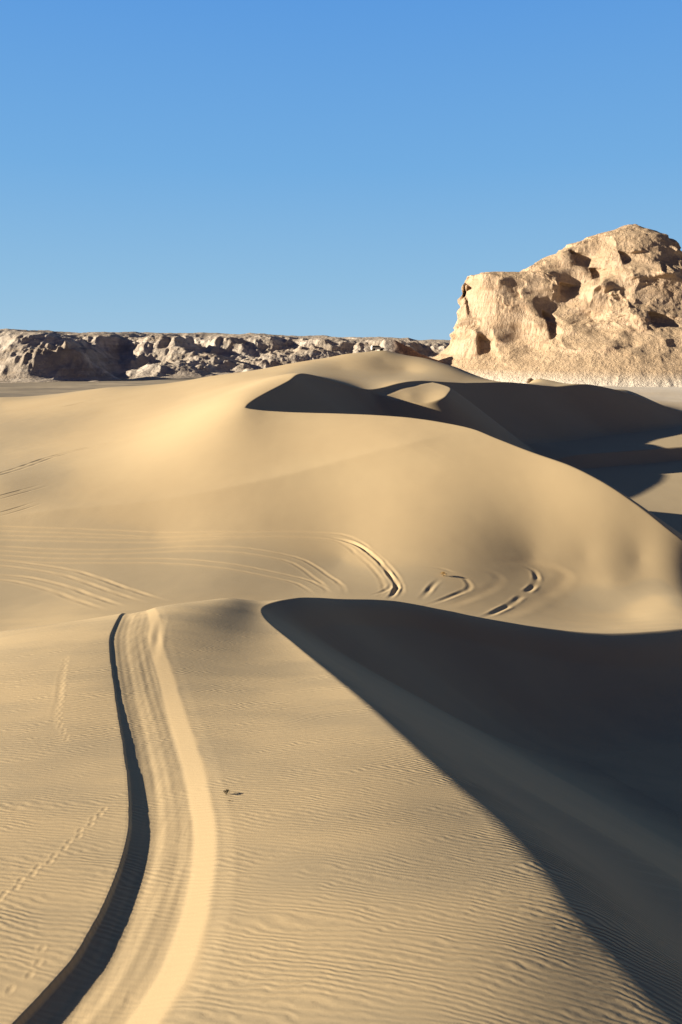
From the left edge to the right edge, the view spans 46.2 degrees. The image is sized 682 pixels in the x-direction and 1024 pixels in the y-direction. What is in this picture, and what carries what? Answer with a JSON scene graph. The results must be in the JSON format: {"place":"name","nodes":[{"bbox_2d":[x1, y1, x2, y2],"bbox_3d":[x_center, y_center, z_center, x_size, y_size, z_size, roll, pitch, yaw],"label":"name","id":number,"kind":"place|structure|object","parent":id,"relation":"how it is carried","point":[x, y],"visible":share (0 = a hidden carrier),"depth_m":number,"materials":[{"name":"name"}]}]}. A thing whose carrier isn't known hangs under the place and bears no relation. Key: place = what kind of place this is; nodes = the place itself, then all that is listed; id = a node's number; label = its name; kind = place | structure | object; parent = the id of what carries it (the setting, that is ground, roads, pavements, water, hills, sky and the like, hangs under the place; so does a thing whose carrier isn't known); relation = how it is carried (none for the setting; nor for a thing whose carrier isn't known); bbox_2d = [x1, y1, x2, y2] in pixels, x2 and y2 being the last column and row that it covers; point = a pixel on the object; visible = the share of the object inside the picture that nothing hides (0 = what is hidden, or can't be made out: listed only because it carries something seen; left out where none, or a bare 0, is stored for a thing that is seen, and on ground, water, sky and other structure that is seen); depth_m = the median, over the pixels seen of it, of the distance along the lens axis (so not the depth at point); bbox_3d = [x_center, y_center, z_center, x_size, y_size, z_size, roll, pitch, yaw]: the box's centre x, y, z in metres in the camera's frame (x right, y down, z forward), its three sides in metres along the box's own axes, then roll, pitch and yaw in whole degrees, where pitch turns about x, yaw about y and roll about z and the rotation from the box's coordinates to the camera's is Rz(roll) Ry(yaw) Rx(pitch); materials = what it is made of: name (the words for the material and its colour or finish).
{"place":"outdoors","nodes":[
{"label":"outdoors","id":0,"kind":"place"},
{"bbox_2d":[0,329,449,382],"bbox_3d":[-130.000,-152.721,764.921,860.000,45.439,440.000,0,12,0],"label":"mesa hills","id":1,"kind":"structure","parent":0,"point":[39,356],"depth_m":764.68,"materials":[{"name":"beige stone"}]},
{"bbox_2d":[0,351,681,1023],"bbox_3d":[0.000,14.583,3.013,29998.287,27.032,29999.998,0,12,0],"label":"ground","id":2,"kind":"structure","parent":0,"point":[452,795],"depth_m":28.56,"materials":[{"name":"beige sand"}]},
{"bbox_2d":[371,346,384,350],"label":"off road vehicle","id":3,"kind":"object","parent":2,"relation":"on","point":[373,348],"visible":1,"depth_m":291.23,"materials":[{"name":"white paint"}]},
{"bbox_2d":[432,224,681,386],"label":"rock butte","id":4,"kind":"object","parent":2,"relation":"on","point":[603,309],"visible":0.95,"depth_m":599.34,"materials":[{"name":"stone"}]},
{"bbox_2d":[0,0,681,339],"label":"sky","id":5,"kind":"structure","parent":0,"point":[333,168],"materials":[{"name":"blue"}]}
]}

